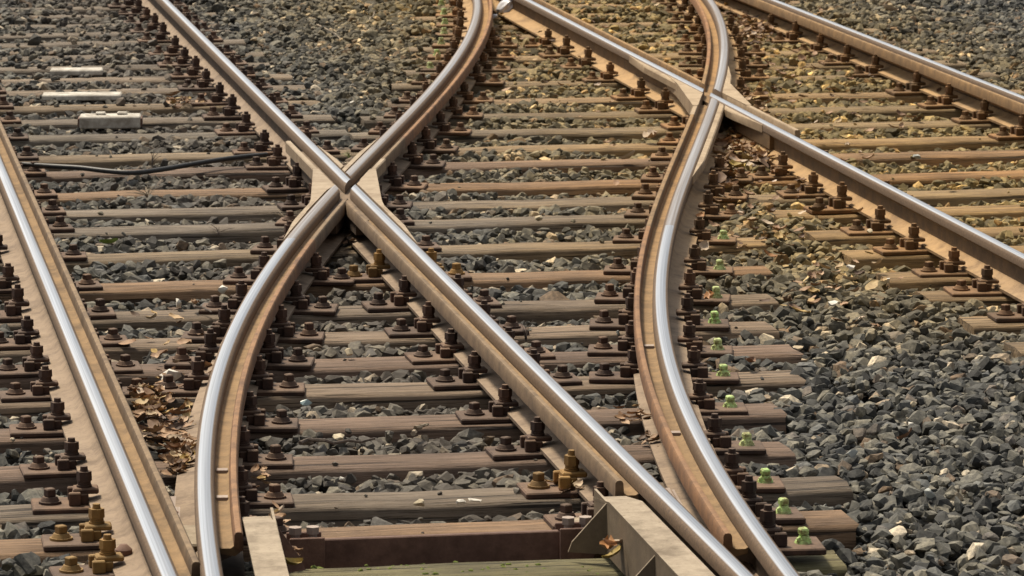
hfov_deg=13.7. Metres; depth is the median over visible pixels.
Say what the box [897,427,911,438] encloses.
dry leaf
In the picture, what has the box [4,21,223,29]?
sleeper
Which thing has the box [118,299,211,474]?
leaf litter
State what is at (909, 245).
rail fastening
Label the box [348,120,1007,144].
sleeper
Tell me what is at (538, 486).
rail fastening
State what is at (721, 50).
rail
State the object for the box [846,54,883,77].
rail fastening
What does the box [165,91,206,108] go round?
leaf litter
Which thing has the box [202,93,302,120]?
rail fastening
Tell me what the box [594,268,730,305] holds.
rail fastening
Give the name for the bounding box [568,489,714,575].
switch cover
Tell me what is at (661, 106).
rail fastening
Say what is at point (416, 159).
rail fastening
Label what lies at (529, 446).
rail fastening
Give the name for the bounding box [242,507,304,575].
switch cover
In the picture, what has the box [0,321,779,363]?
sleeper
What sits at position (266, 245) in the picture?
rail fastening
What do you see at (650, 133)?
dry leaf
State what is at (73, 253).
rail fastening
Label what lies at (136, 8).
rail fastening
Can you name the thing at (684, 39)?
rail fastening
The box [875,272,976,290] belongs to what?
sleeper
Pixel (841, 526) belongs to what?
sleeper
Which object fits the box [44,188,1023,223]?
sleeper
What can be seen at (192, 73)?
rail fastening
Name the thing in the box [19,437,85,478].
rail fastening
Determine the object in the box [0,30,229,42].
sleeper
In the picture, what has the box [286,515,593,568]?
tie beam
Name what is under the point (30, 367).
rail fastening
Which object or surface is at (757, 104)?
rail fastening
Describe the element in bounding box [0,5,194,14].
sleeper
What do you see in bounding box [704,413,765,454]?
rail fastening
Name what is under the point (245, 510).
rail fastening
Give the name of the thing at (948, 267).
rail fastening
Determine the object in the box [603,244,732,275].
rail fastening
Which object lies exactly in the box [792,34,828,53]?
rail fastening
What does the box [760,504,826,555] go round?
rail fastening
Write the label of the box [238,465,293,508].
rail fastening
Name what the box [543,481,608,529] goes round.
rail fastening
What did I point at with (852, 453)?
stone
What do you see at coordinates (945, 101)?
rail fastening
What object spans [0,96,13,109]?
rail fastening
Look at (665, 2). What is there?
rail fastening
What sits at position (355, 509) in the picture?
sleeper
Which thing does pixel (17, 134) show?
rail fastening
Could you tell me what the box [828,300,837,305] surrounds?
stone
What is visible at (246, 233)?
sleeper
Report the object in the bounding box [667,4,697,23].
rail fastening
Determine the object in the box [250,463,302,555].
leaf litter
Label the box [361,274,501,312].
rail fastening
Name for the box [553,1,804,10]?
sleeper
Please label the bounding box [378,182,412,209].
rail fastening
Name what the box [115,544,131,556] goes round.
dome bolt
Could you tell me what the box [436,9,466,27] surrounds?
rail fastening
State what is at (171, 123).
sleeper
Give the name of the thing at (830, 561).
sleeper
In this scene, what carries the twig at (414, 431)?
on the ballast
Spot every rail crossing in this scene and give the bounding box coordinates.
[283,136,417,279]
[618,55,799,257]
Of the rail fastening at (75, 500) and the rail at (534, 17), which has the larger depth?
the rail at (534, 17)
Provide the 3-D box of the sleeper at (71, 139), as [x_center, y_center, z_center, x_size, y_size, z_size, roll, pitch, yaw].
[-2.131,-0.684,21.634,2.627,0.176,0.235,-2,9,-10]
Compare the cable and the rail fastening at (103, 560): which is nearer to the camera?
the rail fastening at (103, 560)
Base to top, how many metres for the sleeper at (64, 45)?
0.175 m
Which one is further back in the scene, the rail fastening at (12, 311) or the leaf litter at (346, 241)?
the leaf litter at (346, 241)
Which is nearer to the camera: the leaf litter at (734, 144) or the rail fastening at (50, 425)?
the rail fastening at (50, 425)
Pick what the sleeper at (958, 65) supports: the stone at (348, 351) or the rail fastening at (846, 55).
the rail fastening at (846, 55)
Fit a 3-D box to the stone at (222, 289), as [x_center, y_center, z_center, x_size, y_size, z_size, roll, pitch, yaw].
[-1.129,0.006,16.602,0.033,0.032,0.055,-4,10,-25]
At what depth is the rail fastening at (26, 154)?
20.72 m
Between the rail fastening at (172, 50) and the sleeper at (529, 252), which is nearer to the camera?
the sleeper at (529, 252)
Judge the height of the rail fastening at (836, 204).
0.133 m
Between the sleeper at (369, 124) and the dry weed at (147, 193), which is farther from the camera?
the sleeper at (369, 124)
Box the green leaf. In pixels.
[99,238,117,243]
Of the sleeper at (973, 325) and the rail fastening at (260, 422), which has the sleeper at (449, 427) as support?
the rail fastening at (260, 422)
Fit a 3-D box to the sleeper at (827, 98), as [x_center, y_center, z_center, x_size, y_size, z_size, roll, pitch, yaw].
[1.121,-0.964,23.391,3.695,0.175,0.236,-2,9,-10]
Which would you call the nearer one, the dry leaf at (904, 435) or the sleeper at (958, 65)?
the dry leaf at (904, 435)
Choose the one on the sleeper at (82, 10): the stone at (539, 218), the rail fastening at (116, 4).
the rail fastening at (116, 4)
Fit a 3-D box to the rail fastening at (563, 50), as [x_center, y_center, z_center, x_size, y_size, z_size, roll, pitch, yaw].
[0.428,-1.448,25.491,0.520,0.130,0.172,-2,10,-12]
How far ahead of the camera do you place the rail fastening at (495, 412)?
14.07 m
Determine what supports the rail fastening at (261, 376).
on the sleeper at (412, 396)
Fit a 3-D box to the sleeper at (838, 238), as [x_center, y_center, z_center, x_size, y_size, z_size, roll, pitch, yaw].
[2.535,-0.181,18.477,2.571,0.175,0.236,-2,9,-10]
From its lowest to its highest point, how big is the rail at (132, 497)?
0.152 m
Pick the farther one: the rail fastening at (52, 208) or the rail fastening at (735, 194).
the rail fastening at (735, 194)
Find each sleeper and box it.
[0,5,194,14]
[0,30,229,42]
[0,39,245,49]
[0,52,271,62]
[0,63,270,75]
[0,85,309,98]
[0,100,324,117]
[0,237,772,273]
[0,266,771,306]
[0,294,778,331]
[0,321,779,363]
[0,344,802,389]
[0,370,805,420]
[0,403,786,455]
[0,442,795,498]
[0,476,852,530]
[0,510,858,566]
[1,12,216,19]
[1,74,292,85]
[2,115,335,131]
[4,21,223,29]
[10,130,348,147]
[19,136,1023,171]
[27,150,1023,183]
[36,170,1023,206]
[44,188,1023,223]
[52,214,728,244]
[245,550,846,575]
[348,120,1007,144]
[359,105,971,129]
[383,90,1023,110]
[390,72,1001,93]
[403,60,967,76]
[408,39,911,53]
[410,28,882,40]
[411,49,938,65]
[415,10,826,23]
[431,19,832,33]
[543,0,596,2]
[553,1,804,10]
[765,205,1023,239]
[803,226,1023,246]
[838,246,1023,269]
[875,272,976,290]
[912,291,1021,320]
[957,316,1023,334]
[1004,342,1023,357]
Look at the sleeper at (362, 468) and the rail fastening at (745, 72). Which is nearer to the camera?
the sleeper at (362, 468)
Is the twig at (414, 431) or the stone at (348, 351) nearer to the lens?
the twig at (414, 431)
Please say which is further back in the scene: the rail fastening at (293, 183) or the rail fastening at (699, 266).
the rail fastening at (293, 183)
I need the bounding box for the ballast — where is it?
[0,0,1023,575]
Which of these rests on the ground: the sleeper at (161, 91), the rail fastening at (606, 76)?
the sleeper at (161, 91)
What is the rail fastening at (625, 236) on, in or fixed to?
on the sleeper at (529, 252)
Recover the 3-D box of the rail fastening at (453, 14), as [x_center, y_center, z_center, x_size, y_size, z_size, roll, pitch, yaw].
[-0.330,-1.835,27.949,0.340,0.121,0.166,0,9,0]
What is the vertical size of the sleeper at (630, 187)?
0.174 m
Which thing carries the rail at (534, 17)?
on the sleeper at (720, 9)
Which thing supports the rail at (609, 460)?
on the rail fastening at (396, 302)
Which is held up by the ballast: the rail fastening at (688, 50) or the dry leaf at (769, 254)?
the dry leaf at (769, 254)
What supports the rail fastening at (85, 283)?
on the sleeper at (187, 291)
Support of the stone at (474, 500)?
on the sleeper at (355, 509)
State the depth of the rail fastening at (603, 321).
15.86 m
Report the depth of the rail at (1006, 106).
24.23 m
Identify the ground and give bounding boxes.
[340,124,967,575]
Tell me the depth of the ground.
14.81 m
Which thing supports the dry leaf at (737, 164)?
on the leaf litter at (734, 144)
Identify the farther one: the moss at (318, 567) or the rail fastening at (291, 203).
the rail fastening at (291, 203)
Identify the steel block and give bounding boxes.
[183,525,196,551]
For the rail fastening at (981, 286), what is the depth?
16.64 m
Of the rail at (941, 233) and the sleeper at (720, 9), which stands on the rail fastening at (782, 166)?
the rail at (941, 233)
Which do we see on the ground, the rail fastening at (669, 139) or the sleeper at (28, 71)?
the sleeper at (28, 71)
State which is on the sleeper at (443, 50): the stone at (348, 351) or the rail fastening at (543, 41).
the rail fastening at (543, 41)
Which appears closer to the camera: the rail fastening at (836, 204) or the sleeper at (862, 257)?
the sleeper at (862, 257)
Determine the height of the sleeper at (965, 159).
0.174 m
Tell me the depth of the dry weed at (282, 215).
18.76 m
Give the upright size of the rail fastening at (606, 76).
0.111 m
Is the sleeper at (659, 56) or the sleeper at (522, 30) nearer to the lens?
the sleeper at (659, 56)
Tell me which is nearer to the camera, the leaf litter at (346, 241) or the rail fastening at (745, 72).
the leaf litter at (346, 241)
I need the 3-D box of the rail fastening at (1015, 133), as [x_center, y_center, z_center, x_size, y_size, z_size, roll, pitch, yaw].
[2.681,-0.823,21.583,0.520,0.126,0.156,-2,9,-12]
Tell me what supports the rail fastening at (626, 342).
on the sleeper at (322, 369)
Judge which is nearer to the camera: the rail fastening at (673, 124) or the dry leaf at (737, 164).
the dry leaf at (737, 164)
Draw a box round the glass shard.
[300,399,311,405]
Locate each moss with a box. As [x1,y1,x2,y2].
[311,561,511,571]
[419,563,598,574]
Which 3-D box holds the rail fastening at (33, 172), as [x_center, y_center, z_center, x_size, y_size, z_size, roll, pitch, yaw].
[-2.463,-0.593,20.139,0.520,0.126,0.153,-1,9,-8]
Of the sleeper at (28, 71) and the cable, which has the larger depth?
the sleeper at (28, 71)
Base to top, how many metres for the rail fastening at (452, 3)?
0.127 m
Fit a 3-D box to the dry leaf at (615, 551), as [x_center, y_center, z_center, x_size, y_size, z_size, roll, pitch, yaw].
[0.275,0.728,11.784,0.055,0.035,0.042,0,9,0]
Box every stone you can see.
[160,369,180,380]
[176,298,181,307]
[218,285,227,293]
[332,433,344,440]
[344,348,352,355]
[413,499,424,506]
[456,499,465,503]
[468,498,480,501]
[535,215,542,220]
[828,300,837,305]
[846,449,857,457]
[924,488,935,498]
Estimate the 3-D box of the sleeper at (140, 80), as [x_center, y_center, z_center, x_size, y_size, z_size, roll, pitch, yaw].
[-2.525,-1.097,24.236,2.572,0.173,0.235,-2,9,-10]
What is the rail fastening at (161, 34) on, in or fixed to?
on the sleeper at (64, 45)
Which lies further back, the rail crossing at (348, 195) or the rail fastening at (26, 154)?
the rail fastening at (26, 154)
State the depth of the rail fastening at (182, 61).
24.94 m
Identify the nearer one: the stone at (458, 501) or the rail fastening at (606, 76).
the stone at (458, 501)
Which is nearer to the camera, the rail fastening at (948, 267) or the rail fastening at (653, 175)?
the rail fastening at (948, 267)
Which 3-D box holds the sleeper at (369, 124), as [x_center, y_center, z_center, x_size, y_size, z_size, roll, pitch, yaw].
[1.129,-0.857,22.723,3.901,0.174,0.237,-2,9,-10]
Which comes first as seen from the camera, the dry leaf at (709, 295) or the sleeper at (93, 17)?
the dry leaf at (709, 295)
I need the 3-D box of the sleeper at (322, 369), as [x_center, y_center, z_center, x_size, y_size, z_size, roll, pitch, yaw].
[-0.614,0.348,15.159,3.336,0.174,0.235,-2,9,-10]
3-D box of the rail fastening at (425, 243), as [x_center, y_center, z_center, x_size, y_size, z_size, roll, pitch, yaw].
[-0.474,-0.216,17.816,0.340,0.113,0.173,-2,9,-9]
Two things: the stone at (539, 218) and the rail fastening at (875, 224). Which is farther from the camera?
the stone at (539, 218)
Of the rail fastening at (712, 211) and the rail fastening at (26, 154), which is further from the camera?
the rail fastening at (26, 154)
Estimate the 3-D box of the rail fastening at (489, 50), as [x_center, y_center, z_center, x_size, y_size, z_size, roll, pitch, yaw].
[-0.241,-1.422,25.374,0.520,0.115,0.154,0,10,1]
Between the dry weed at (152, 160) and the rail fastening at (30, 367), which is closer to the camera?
the rail fastening at (30, 367)
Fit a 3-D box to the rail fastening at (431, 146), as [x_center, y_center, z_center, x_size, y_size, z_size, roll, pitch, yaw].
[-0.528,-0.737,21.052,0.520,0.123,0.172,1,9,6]
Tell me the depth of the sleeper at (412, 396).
14.59 m
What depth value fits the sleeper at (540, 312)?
16.29 m
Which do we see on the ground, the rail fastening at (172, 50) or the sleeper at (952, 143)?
the sleeper at (952, 143)
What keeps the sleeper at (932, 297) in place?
on the ground
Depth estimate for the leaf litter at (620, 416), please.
13.65 m
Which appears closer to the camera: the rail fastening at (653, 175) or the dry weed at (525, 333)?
the dry weed at (525, 333)
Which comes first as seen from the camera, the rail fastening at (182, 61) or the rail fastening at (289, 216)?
the rail fastening at (289, 216)
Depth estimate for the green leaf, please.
17.84 m
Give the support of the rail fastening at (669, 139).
on the sleeper at (952, 143)
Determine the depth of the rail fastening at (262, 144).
20.92 m
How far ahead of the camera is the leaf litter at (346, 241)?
17.90 m
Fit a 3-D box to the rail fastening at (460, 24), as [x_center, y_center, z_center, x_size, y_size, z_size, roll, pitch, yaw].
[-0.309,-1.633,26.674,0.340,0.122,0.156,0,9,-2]
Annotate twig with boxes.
[193,304,211,312]
[298,437,374,444]
[410,423,428,435]
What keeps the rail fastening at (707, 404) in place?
on the sleeper at (449, 427)
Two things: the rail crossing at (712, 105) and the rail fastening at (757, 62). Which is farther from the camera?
the rail fastening at (757, 62)
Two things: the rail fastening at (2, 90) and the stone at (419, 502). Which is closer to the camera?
the stone at (419, 502)
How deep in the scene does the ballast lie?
17.52 m
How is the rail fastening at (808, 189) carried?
on the sleeper at (258, 214)
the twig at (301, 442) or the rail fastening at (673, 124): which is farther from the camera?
the rail fastening at (673, 124)
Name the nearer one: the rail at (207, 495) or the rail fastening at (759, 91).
the rail at (207, 495)
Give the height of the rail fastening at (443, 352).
0.111 m
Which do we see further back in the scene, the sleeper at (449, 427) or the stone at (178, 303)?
the stone at (178, 303)
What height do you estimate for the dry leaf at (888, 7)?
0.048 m
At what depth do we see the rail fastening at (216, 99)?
23.00 m
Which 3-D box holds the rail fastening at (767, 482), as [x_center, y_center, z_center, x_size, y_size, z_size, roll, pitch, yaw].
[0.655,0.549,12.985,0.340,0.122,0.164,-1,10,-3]
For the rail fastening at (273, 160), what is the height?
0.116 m
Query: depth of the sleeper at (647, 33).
26.85 m
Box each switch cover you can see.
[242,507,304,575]
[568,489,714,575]
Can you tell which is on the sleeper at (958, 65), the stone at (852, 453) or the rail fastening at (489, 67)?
the rail fastening at (489, 67)
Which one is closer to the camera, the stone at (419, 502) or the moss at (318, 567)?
the moss at (318, 567)
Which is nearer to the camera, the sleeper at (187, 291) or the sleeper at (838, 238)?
the sleeper at (187, 291)
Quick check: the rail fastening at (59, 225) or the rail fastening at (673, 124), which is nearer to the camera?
the rail fastening at (59, 225)
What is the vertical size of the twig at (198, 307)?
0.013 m
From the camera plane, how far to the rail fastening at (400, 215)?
18.55 m
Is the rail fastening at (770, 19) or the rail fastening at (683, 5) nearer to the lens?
the rail fastening at (770, 19)
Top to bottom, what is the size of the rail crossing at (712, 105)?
0.152 m
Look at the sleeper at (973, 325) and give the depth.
15.97 m
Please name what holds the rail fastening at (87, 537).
on the sleeper at (841, 526)
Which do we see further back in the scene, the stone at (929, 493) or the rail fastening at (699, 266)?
the rail fastening at (699, 266)
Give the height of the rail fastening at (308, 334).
0.131 m
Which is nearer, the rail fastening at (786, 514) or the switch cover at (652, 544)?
the switch cover at (652, 544)
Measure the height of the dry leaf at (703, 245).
0.040 m
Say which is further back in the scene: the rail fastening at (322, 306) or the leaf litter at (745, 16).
the leaf litter at (745, 16)
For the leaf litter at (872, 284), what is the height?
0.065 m
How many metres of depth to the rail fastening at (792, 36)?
26.30 m
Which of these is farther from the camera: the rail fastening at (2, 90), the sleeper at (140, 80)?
the sleeper at (140, 80)
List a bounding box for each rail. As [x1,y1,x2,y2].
[0,120,199,575]
[134,0,305,166]
[175,238,315,575]
[380,0,493,167]
[384,242,753,575]
[492,0,649,80]
[633,225,799,575]
[676,0,739,85]
[714,0,1023,128]
[770,131,1023,302]
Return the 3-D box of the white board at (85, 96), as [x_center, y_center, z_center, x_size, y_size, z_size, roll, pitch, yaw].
[-2.342,-1.044,23.245,0.428,0.032,0.160,-1,9,-4]
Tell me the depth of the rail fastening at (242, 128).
21.72 m
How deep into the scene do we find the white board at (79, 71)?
24.41 m
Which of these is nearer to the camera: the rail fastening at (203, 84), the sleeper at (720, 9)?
the rail fastening at (203, 84)
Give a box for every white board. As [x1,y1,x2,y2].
[42,92,121,100]
[50,67,102,75]
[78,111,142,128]
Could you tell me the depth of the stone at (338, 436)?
13.63 m
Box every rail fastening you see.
[0,87,5,93]
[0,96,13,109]
[0,111,21,123]
[0,230,86,262]
[0,263,102,293]
[0,282,116,322]
[0,315,129,350]
[0,341,142,378]
[0,365,141,402]
[4,128,28,140]
[7,134,38,160]
[9,397,70,437]
[14,150,45,176]
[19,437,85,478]
[25,174,57,198]
[30,186,65,215]
[31,465,98,514]
[38,202,74,232]
[41,503,111,551]
[49,534,123,575]
[107,0,185,8]
[119,0,194,15]
[123,7,203,23]
[129,12,211,33]
[137,21,223,43]
[148,35,235,56]
[154,355,304,396]
[157,46,247,67]
[164,328,314,369]
[170,55,257,79]
[177,67,272,91]
[180,304,324,343]
[190,81,288,106]
[199,280,338,315]
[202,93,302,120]
[214,110,318,135]
[223,252,354,285]
[232,129,339,155]
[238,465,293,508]
[239,425,292,469]
[239,496,288,544]
[243,391,298,432]
[244,144,289,170]
[250,221,291,254]
[262,162,308,192]
[275,199,310,225]
[277,180,311,210]
[347,248,471,283]
[351,126,458,153]
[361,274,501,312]
[368,110,471,135]
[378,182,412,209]
[383,96,483,118]
[383,162,427,191]
[384,300,528,338]
[395,208,414,225]
[397,81,493,103]
[402,222,441,251]
[403,141,445,168]
[404,327,555,364]
[411,62,505,85]
[420,52,510,71]
[426,349,581,390]
[427,39,514,59]
[432,27,517,48]
[433,0,462,7]
[435,0,465,17]
[435,17,466,36]
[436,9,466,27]
[455,384,518,423]
[485,416,551,460]
[516,449,586,498]
[521,28,556,47]
[538,35,574,58]
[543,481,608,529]
[560,46,595,69]
[581,62,619,82]
[587,320,732,357]
[589,293,729,331]
[589,346,739,383]
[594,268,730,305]
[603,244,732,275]
[610,78,649,100]
[612,216,736,244]
[624,190,744,219]
[632,169,748,201]
[634,88,674,113]
[640,154,752,183]
[650,138,679,160]
[651,0,677,5]
[657,124,685,145]
[660,115,688,130]
[664,0,689,14]
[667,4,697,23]
[673,15,754,34]
[676,25,761,44]
[678,34,764,55]
[678,47,767,67]
[685,58,769,80]
[688,378,747,414]
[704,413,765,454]
[724,448,785,493]
[733,77,768,98]
[737,88,767,112]
[741,475,805,524]
[747,150,850,180]
[751,14,777,32]
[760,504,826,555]
[771,21,802,43]
[776,171,829,198]
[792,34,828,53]
[803,180,912,214]
[818,44,854,65]
[840,204,929,235]
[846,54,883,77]
[872,221,963,255]
[885,71,926,95]
[911,247,973,277]
[917,83,958,108]
[943,265,1007,296]
[951,99,993,123]
[987,303,1023,322]
[988,113,1023,140]
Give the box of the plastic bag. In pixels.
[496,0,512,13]
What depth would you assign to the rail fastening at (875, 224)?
18.25 m
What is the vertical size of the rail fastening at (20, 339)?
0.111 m
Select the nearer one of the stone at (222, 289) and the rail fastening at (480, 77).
the stone at (222, 289)
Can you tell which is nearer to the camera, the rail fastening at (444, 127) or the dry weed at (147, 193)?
the dry weed at (147, 193)
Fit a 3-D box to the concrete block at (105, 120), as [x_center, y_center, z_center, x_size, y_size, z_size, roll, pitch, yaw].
[-2.071,-0.867,21.998,0.330,0.074,0.160,-1,9,-3]
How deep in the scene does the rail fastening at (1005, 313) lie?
16.05 m
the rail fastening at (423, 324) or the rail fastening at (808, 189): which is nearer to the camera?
the rail fastening at (423, 324)
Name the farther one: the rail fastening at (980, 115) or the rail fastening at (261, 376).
the rail fastening at (980, 115)
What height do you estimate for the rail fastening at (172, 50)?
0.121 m
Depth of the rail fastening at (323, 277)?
16.92 m
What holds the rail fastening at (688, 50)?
on the sleeper at (659, 56)
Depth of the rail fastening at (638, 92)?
23.25 m
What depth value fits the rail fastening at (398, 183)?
19.66 m
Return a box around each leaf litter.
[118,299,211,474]
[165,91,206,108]
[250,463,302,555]
[342,227,356,248]
[492,0,685,184]
[545,404,659,498]
[708,8,952,326]
[708,104,777,187]
[718,0,773,47]
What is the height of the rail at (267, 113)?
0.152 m
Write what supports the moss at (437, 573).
on the sleeper at (830, 561)
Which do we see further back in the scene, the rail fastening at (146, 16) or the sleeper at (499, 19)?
the sleeper at (499, 19)
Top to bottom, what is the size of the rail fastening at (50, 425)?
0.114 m
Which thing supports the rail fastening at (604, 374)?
on the sleeper at (412, 396)
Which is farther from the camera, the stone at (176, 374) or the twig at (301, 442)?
the stone at (176, 374)
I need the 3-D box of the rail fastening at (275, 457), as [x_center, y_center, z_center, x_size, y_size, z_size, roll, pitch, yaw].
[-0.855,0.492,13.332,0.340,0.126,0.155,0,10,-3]
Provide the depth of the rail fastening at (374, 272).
16.98 m
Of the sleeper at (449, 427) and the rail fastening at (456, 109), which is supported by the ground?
the sleeper at (449, 427)
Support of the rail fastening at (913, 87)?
on the sleeper at (827, 98)
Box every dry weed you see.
[128,185,160,196]
[151,148,160,166]
[210,225,230,234]
[265,207,300,216]
[520,320,532,341]
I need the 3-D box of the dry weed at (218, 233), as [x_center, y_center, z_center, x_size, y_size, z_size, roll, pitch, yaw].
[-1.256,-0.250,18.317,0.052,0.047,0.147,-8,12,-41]
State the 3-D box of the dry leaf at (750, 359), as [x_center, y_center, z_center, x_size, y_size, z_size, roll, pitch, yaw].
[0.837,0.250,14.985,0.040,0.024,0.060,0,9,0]
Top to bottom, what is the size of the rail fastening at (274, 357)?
0.133 m
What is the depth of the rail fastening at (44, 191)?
19.41 m
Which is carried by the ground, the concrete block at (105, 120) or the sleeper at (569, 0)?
the sleeper at (569, 0)
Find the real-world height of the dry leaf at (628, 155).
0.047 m
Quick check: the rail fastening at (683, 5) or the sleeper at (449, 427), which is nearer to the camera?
the sleeper at (449, 427)
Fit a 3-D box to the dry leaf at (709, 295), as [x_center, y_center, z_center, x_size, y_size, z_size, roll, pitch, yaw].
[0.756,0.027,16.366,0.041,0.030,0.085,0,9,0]
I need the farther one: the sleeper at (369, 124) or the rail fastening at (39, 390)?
the sleeper at (369, 124)
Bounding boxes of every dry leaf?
[285,557,303,564]
[600,535,616,548]
[602,545,620,557]
[603,538,622,543]
[620,150,634,158]
[642,129,656,137]
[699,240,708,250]
[704,290,713,298]
[729,159,745,167]
[745,356,755,361]
[764,249,776,256]
[883,4,897,10]
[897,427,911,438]
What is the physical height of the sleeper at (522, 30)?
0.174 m
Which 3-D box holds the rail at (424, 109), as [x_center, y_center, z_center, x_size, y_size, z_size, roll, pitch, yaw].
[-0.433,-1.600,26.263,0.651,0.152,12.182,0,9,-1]
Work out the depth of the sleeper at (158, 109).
22.89 m
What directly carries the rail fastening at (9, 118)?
on the sleeper at (171, 123)
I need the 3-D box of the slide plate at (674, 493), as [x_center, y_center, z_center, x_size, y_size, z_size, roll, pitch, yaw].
[0.518,0.693,12.352,0.089,0.034,1.021,-1,9,-9]
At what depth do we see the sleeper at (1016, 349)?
15.48 m
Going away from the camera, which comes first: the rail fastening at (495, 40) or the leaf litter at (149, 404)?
the leaf litter at (149, 404)
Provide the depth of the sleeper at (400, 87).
24.05 m
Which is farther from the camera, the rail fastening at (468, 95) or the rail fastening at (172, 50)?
the rail fastening at (172, 50)
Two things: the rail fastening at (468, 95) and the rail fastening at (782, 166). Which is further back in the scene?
the rail fastening at (468, 95)
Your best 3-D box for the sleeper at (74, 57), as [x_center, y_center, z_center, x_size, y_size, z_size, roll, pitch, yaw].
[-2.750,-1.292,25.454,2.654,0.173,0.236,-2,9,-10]
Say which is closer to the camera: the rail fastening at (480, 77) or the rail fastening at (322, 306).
the rail fastening at (322, 306)
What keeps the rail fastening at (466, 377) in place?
on the sleeper at (412, 396)
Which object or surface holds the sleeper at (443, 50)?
on the ground
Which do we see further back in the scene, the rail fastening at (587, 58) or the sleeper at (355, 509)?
the rail fastening at (587, 58)
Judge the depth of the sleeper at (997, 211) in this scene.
18.94 m
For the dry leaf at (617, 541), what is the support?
on the switch cover at (652, 544)
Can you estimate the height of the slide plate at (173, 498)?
0.034 m
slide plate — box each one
[170,496,179,516]
[665,488,681,503]
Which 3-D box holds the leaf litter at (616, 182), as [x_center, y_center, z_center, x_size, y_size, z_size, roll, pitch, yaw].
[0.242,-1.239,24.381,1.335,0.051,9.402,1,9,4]
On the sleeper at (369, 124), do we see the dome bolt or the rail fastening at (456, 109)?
the rail fastening at (456, 109)
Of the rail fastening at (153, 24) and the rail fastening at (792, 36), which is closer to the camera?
the rail fastening at (792, 36)
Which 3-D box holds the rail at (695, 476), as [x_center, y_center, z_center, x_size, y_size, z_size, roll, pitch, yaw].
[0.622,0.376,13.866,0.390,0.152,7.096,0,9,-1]
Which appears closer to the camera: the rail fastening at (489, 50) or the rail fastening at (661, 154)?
the rail fastening at (661, 154)
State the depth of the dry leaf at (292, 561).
11.83 m
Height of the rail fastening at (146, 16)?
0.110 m
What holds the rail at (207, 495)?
on the sleeper at (362, 468)
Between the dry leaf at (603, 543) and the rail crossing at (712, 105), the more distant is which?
the rail crossing at (712, 105)
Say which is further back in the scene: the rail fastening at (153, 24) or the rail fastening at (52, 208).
the rail fastening at (153, 24)
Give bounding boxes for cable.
[22,152,267,174]

